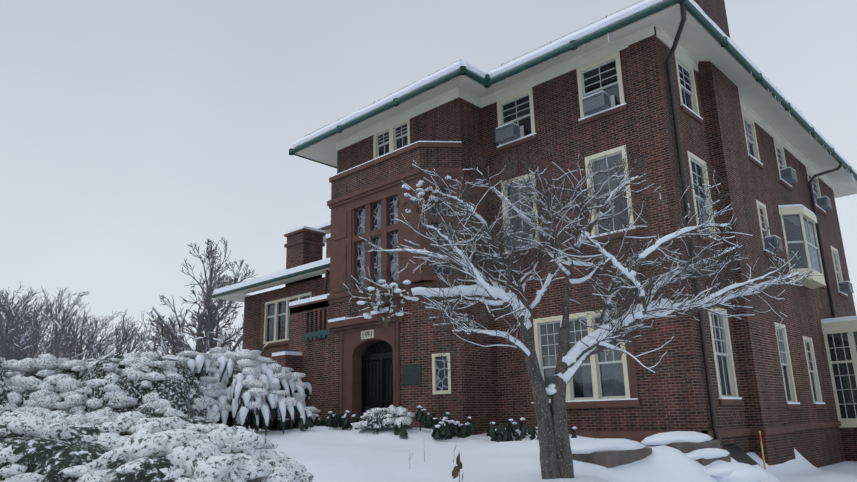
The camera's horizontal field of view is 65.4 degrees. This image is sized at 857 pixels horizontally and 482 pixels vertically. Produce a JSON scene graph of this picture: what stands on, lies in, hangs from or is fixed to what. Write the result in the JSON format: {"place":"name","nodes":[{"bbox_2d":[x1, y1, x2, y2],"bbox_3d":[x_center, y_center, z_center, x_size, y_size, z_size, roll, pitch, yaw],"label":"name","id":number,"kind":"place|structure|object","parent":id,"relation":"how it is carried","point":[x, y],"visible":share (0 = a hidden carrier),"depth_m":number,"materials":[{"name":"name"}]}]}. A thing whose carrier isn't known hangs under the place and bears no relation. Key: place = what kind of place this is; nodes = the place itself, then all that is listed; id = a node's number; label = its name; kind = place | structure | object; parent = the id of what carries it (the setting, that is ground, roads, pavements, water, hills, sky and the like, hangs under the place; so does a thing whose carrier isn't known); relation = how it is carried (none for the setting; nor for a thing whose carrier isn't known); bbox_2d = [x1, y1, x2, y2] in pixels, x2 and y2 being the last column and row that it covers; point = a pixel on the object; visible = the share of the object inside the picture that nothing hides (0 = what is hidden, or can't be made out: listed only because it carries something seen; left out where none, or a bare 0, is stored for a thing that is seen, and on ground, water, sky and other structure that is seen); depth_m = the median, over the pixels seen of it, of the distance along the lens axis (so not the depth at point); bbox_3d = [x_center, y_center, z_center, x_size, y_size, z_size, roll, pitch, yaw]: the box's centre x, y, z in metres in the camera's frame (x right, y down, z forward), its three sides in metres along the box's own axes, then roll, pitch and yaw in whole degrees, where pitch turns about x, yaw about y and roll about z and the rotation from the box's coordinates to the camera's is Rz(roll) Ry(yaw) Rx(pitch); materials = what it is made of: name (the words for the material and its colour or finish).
{"place":"outdoors","nodes":[
{"label":"outdoors","id":0,"kind":"place"},
{"bbox_2d":[0,244,268,359],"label":"bare trees","id":1,"kind":"object","parent":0,"point":[59,326],"visible":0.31,"depth_m":31.38,"materials":[{"name":"white plant"}]},
{"bbox_2d":[0,0,856,359],"label":"sky","id":2,"kind":"structure","parent":0,"point":[133,133],"materials":[{"name":"grey"}]},
{"bbox_2d":[249,426,856,481],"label":"ground snow","id":3,"kind":"structure","parent":0,"point":[325,454],"depth_m":11.79,"materials":[{"name":"white snow"}]},
{"bbox_2d":[0,288,50,360],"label":"tree","id":4,"kind":"object","parent":3,"relation":"on","point":[7,331],"visible":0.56,"depth_m":26.82,"materials":[{"name":"grey plant"}]},
{"bbox_2d":[0,290,69,359],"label":"tree","id":5,"kind":"object","parent":3,"relation":"on","point":[33,334],"visible":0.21,"depth_m":28.55,"materials":[{"name":"grey plant"}]},
{"bbox_2d":[0,302,84,359],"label":"tree","id":6,"kind":"object","parent":3,"relation":"on","point":[22,332],"visible":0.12,"depth_m":29.70,"materials":[{"name":"grey plant"}]},
{"bbox_2d":[0,291,88,360],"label":"tree","id":7,"kind":"object","parent":3,"relation":"on","point":[14,353],"visible":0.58,"depth_m":25.33,"materials":[{"name":"grey plant"}]},
{"bbox_2d":[0,288,121,359],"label":"tree","id":8,"kind":"object","parent":3,"relation":"on","point":[78,317],"visible":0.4,"depth_m":31.32,"materials":[{"name":"grey plant"}]},
{"bbox_2d":[38,304,142,360],"bbox_3d":[-16.513,6.342,32.184,4.816,7.070,3.963,-15,-20,41],"label":"tree","id":9,"kind":"object","parent":3,"relation":"on","point":[81,356],"visible":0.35,"depth_m":32.38,"materials":[{"name":"grey plant"}]},
{"bbox_2d":[74,314,156,360],"bbox_3d":[-11.710,5.148,24.662,2.589,5.306,2.865,-15,-20,41],"label":"tree","id":10,"kind":"object","parent":3,"relation":"on","point":[124,339],"visible":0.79,"depth_m":25.44,"materials":[{"name":"grey plant"}]},
{"bbox_2d":[126,310,194,354],"bbox_3d":[-11.815,5.887,28.538,4.644,5.882,3.130,-15,-20,41],"label":"tree","id":11,"kind":"object","parent":3,"relation":"on","point":[156,350],"visible":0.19,"depth_m":28.97,"materials":[{"name":"grey plant"}]},
{"bbox_2d":[154,326,213,355],"bbox_3d":[-9.898,5.919,26.974,3.016,4.914,3.286,-5,-15,12],"label":"tree","id":12,"kind":"object","parent":3,"relation":"on","point":[171,344],"visible":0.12,"depth_m":27.33,"materials":[{"name":"grey plant"}]},
{"bbox_2d":[0,362,412,472],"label":"shrub needle sprigs","id":13,"kind":"object","parent":3,"relation":"on","point":[148,388],"depth_m":12.87,"materials":[{"name":"green plant"}]},
{"bbox_2d":[0,353,411,481],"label":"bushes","id":14,"kind":"object","parent":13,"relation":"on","point":[49,458],"visible":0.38,"depth_m":4.41,"materials":[{"name":"green plant"}]},
{"bbox_2d":[0,411,313,481],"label":"shrub snow clumps","id":15,"kind":"object","parent":14,"relation":"on","point":[222,452],"visible":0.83,"depth_m":3.86,"materials":[{"name":"snow"}]},
{"bbox_2d":[0,352,414,428],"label":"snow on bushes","id":16,"kind":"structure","parent":14,"relation":"on","point":[44,401],"depth_m":12.38,"materials":[{"name":"white snow"}]},
{"bbox_2d":[147,306,269,357],"bbox_3d":[-7.907,4.582,24.069,3.712,4.732,5.066,-2,-15,4],"label":"crab tree","id":17,"kind":"object","parent":3,"relation":"on","point":[216,337],"visible":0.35,"depth_m":23.78,"materials":[{"name":"grey plant"}]},
{"bbox_2d":[191,357,309,435],"bbox_3d":[-5.730,4.479,19.039,5.044,2.526,5.295,0,-15,-4],"label":"bush","id":18,"kind":"object","parent":3,"relation":"on","point":[250,418],"depth_m":17.39,"materials":[{"name":"green plant"}]},
{"bbox_2d":[161,347,320,413],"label":"snow","id":19,"kind":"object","parent":18,"relation":"on","point":[246,361],"visible":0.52,"depth_m":17.64,"materials":[{"name":"white snow"}]},
{"bbox_2d":[168,351,315,428],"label":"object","id":20,"kind":"structure","parent":18,"relation":"on","point":[262,368],"depth_m":17.39,"materials":[{"name":"white"}]},
{"bbox_2d":[231,408,576,441],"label":"shrub leaves","id":21,"kind":"object","parent":3,"relation":"on","point":[447,430],"visible":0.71,"depth_m":16.68,"materials":[{"name":"leaves"}]},
{"bbox_2d":[269,405,576,431],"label":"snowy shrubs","id":22,"kind":"object","parent":21,"relation":"on","point":[436,426],"depth_m":16.89,"materials":[{"name":"white"}]},
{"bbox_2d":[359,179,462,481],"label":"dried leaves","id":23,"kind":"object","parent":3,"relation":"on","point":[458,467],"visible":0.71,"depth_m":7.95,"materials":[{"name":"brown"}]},
{"bbox_2d":[329,418,634,462],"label":"dry stalks","id":24,"kind":"object","parent":3,"relation":"on","point":[455,446],"visible":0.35,"depth_m":13.41,"materials":[{"name":"brown plant"}]},
{"bbox_2d":[337,136,823,478],"bbox_3d":[2.490,0.831,8.995,7.466,4.858,3.448,2,-15,-12],"label":"tree","id":25,"kind":"object","parent":3,"relation":"on","point":[556,459],"visible":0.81,"depth_m":8.81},
{"bbox_2d":[343,157,811,394],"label":"snow","id":26,"kind":"structure","parent":25,"relation":"on","point":[579,345],"depth_m":8.79,"materials":[{"name":"white snow"}]},
{"bbox_2d":[572,440,730,467],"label":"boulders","id":27,"kind":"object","parent":3,"relation":"on","point":[609,459],"depth_m":11.48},
{"bbox_2d":[570,431,768,481],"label":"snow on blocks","id":28,"kind":"structure","parent":27,"relation":"on","point":[734,472],"depth_m":12.39,"materials":[{"name":"white snow"}]},
{"bbox_2d":[722,443,766,470],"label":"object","id":29,"kind":"structure","parent":3,"relation":"on","point":[737,454],"depth_m":15.54,"materials":[{"name":"grey stone"}]},
{"bbox_2d":[752,465,780,481],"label":"snow on hatch","id":30,"kind":"structure","parent":29,"relation":"on","point":[771,478],"depth_m":15.24,"materials":[{"name":"white snow"}]},
{"bbox_2d":[759,431,765,469],"bbox_3d":[7.960,5.170,15.862,0.044,1.260,0.044,-15,-20,41],"label":"marker stake","id":31,"kind":"object","parent":3,"relation":"on","point":[762,453],"visible":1,"depth_m":15.87,"materials":[{"name":"yellow"}]},
{"bbox_2d":[818,461,856,474],"bbox_3d":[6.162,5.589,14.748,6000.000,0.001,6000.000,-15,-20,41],"label":"snow mound","id":32,"kind":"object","parent":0,"point":[847,467],"depth_m":20.44,"materials":[{"name":"white snow"}]},
{"bbox_2d":[0,290,28,336],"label":"tree","id":33,"kind":"object","parent":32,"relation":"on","point":[7,308],"visible":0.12,"depth_m":31.55,"materials":[{"name":"grey plant"}]},
{"bbox_2d":[0,282,38,349],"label":"tree","id":34,"kind":"object","parent":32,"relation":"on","point":[21,303],"visible":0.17,"depth_m":33.87,"materials":[{"name":"grey plant"}]},
{"bbox_2d":[0,286,64,357],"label":"tree","id":35,"kind":"object","parent":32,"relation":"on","point":[44,311],"visible":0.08,"depth_m":36.68,"materials":[{"name":"grey plant"}]},
{"bbox_2d":[7,291,97,358],"bbox_3d":[-13.644,4.686,24.033,2.912,5.971,4.817,3,-15,-14],"label":"tree","id":36,"kind":"object","parent":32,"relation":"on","point":[56,352],"visible":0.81,"depth_m":24.61,"materials":[{"name":"grey plant"}]},
{"bbox_2d":[72,309,166,356],"bbox_3d":[-16.214,6.756,33.640,5.326,7.012,2.997,0,-15,-4],"label":"tree","id":37,"kind":"object","parent":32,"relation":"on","point":[134,347],"visible":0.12,"depth_m":34.26,"materials":[{"name":"grey plant"}]},
{"bbox_2d":[158,316,241,352],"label":"tree","id":38,"kind":"object","parent":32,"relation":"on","point":[200,343],"visible":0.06,"depth_m":40.55,"materials":[{"name":"grey plant"}]},
{"bbox_2d":[144,237,257,352],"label":"tall tree","id":39,"kind":"object","parent":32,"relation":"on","point":[209,324],"visible":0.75,"depth_m":40.64,"materials":[{"name":"grey plant"}]},
{"bbox_2d":[223,324,242,351],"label":"tall tree","id":40,"kind":"object","parent":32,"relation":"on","point":[237,338],"visible":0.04,"depth_m":49.44,"materials":[{"name":"grey plant"}]},
{"bbox_2d":[242,0,856,467],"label":"brick house walls","id":41,"kind":"structure","parent":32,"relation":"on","point":[490,384],"depth_m":18.90,"materials":[{"name":"brown brick"}]},
{"bbox_2d":[211,263,329,297],"bbox_3d":[-5.971,1.510,25.463,8.900,0.140,0.140,-15,-20,41],"label":"wing gutter","id":42,"kind":"object","parent":41,"relation":"attached to","point":[274,279],"visible":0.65,"depth_m":25.33,"materials":[{"name":"teal metal"}]},
{"bbox_2d":[304,329,328,340],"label":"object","id":43,"kind":"structure","parent":41,"relation":"attached to","point":[315,335],"depth_m":22.25,"materials":[{"name":"teal metal"}]},
{"bbox_2d":[319,225,330,229],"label":"roof","id":44,"kind":"structure","parent":41,"relation":"attached to","point":[325,227],"depth_m":29.60,"materials":[{"name":"metal"}]},
{"bbox_2d":[361,329,373,339],"bbox_3d":[-1.848,2.828,20.201,0.570,0.250,0.025,-15,-20,41],"label":"number plate","id":45,"kind":"object","parent":41,"relation":"attached to","point":[363,335],"visible":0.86,"depth_m":20.17,"materials":[{"name":"beige metal"}]},
{"bbox_2d":[361,340,392,415],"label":"door","id":46,"kind":"structure","parent":41,"relation":"attached to","point":[381,348],"depth_m":20.35,"materials":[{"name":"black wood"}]},
{"bbox_2d":[402,363,421,384],"bbox_3d":[-0.468,3.773,18.872,0.610,0.580,0.036,-8,-16,23],"label":"bronze plaque","id":47,"kind":"object","parent":41,"relation":"attached to","point":[411,374],"visible":1,"depth_m":18.86,"materials":[{"name":"green metal"}]},
{"bbox_2d":[357,188,476,390],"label":"leaded windows","id":48,"kind":"structure","parent":41,"relation":"in","point":[441,377],"depth_m":20.48,"materials":[{"name":"glass"}]},
{"bbox_2d":[306,0,641,135],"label":"roof snow","id":49,"kind":"structure","parent":41,"relation":"on","point":[501,64],"depth_m":19.71,"materials":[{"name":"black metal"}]},
{"bbox_2d":[495,123,519,144],"bbox_3d":[2.421,-3.246,20.322,0.640,0.420,0.410,-15,-20,41],"label":"ac unit","id":50,"kind":"object","parent":41,"relation":"attached to","point":[515,128],"visible":0.71,"depth_m":20.17,"materials":[{"name":"grey metal"}]},
{"bbox_2d":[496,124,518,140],"bbox_3d":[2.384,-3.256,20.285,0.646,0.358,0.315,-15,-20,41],"label":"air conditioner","id":51,"kind":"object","parent":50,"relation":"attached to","point":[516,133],"visible":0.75,"depth_m":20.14,"materials":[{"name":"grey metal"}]},
{"bbox_2d":[505,232,528,250],"bbox_3d":[2.580,0.027,19.371,0.570,0.400,0.410,-15,-20,41],"label":"ac unit","id":52,"kind":"object","parent":41,"relation":"attached to","point":[517,242],"visible":0.14,"depth_m":19.19,"materials":[{"name":"grey metal"}]},
{"bbox_2d":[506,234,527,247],"bbox_3d":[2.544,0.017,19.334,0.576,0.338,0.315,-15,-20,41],"label":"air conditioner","id":53,"kind":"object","parent":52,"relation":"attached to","point":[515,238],"visible":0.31,"depth_m":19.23,"materials":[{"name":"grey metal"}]},
{"bbox_2d":[213,0,856,403],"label":"snow on house","id":54,"kind":"structure","parent":41,"relation":"on","point":[589,30],"depth_m":20.25,"materials":[{"name":"white snow"}]},
{"bbox_2d":[214,4,856,301],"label":"house soffit frieze","id":55,"kind":"object","parent":41,"relation":"attached to","point":[760,107],"visible":0.67,"depth_m":21.04,"materials":[{"name":"white paint"}]},
{"bbox_2d":[261,104,847,441],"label":"trim","id":56,"kind":"structure","parent":41,"relation":"attached to","point":[345,208],"depth_m":20.34,"materials":[{"name":"brown stone"}]},
{"bbox_2d":[263,51,856,445],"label":"window frames","id":57,"kind":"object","parent":41,"relation":"attached to","point":[849,328],"depth_m":20.36,"materials":[{"name":"beige wood"}]},
{"bbox_2d":[267,59,856,417],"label":"window panes","id":58,"kind":"structure","parent":57,"relation":"in","point":[612,97],"depth_m":18.70,"materials":[{"name":"glass"}]},
{"bbox_2d":[267,61,856,418],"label":"house glass","id":59,"kind":"object","parent":58,"relation":"in","point":[612,380],"visible":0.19,"depth_m":18.83,"materials":[{"name":"grey glass"}]},
{"bbox_2d":[289,0,856,179],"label":"gutters","id":60,"kind":"object","parent":41,"relation":"on","point":[487,81],"visible":0.83,"depth_m":19.34,"materials":[{"name":"teal metal"}]},
{"bbox_2d":[295,3,856,197],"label":"fascia","id":61,"kind":"structure","parent":41,"relation":"attached to","point":[553,58],"depth_m":19.37,"materials":[{"name":"teal metal"}]},
{"bbox_2d":[325,4,841,448],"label":"downpipes","id":62,"kind":"object","parent":41,"relation":"attached to","point":[685,198],"visible":0.69,"depth_m":16.86,"materials":[{"name":"brown metal"}]},
{"bbox_2d":[582,91,610,115],"bbox_3d":[4.614,-3.749,18.307,0.640,0.400,0.410,-15,-20,41],"label":"ac unit","id":63,"kind":"object","parent":41,"relation":"attached to","point":[599,108],"visible":0.71,"depth_m":18.16,"materials":[{"name":"grey metal"}]},
{"bbox_2d":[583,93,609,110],"bbox_3d":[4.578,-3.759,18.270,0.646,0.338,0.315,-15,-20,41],"label":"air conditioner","id":64,"kind":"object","parent":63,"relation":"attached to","point":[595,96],"visible":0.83,"depth_m":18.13,"materials":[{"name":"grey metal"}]},
{"bbox_2d":[506,33,855,188],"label":"icicles","id":65,"kind":"object","parent":41,"relation":"on","point":[780,105],"visible":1,"depth_m":21.89,"materials":[{"name":"white ice"}]},
{"bbox_2d":[764,236,782,251],"bbox_3d":[10.905,0.125,21.163,0.410,0.400,0.600,-15,-20,41],"label":"ac unit","id":66,"kind":"object","parent":41,"relation":"attached to","point":[771,249],"visible":0.43,"depth_m":20.96,"materials":[{"name":"grey metal"}]},
{"bbox_2d":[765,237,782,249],"bbox_3d":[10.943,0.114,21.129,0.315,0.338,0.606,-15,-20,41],"label":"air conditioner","id":67,"kind":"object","parent":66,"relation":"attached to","point":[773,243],"visible":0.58,"depth_m":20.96,"materials":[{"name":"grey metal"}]},
{"bbox_2d":[780,167,797,183],"bbox_3d":[13.086,-2.357,24.283,0.410,0.400,0.650,-15,-20,41],"label":"ac unit","id":68,"kind":"object","parent":41,"relation":"attached to","point":[790,180],"visible":0.5,"depth_m":24.09,"materials":[{"name":"grey metal"}]},
{"bbox_2d":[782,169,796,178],"bbox_3d":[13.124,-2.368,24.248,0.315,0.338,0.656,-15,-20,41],"label":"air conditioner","id":69,"kind":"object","parent":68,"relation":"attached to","point":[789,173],"visible":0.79,"depth_m":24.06,"materials":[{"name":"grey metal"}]},
{"bbox_2d":[816,197,831,210],"bbox_3d":[16.386,-1.533,27.670,0.410,0.400,0.650,-15,-20,41],"label":"ac unit","id":70,"kind":"object","parent":41,"relation":"attached to","point":[825,207],"visible":0.64,"depth_m":27.47,"materials":[{"name":"grey metal"}]},
{"bbox_2d":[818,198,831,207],"bbox_3d":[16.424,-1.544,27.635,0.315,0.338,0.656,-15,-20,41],"label":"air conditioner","id":71,"kind":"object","parent":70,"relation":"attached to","point":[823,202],"visible":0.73,"depth_m":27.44,"materials":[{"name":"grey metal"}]},
{"bbox_2d":[838,282,853,293],"bbox_3d":[17.218,1.941,27.573,0.410,0.400,0.650,-15,-20,41],"label":"ac unit","id":72,"kind":"object","parent":41,"relation":"attached to","point":[846,291],"visible":0.57,"depth_m":27.36,"materials":[{"name":"grey metal"}]},
{"bbox_2d":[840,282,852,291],"bbox_3d":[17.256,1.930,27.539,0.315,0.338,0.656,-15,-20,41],"label":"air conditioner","id":73,"kind":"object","parent":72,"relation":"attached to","point":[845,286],"visible":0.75,"depth_m":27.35,"materials":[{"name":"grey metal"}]}
]}

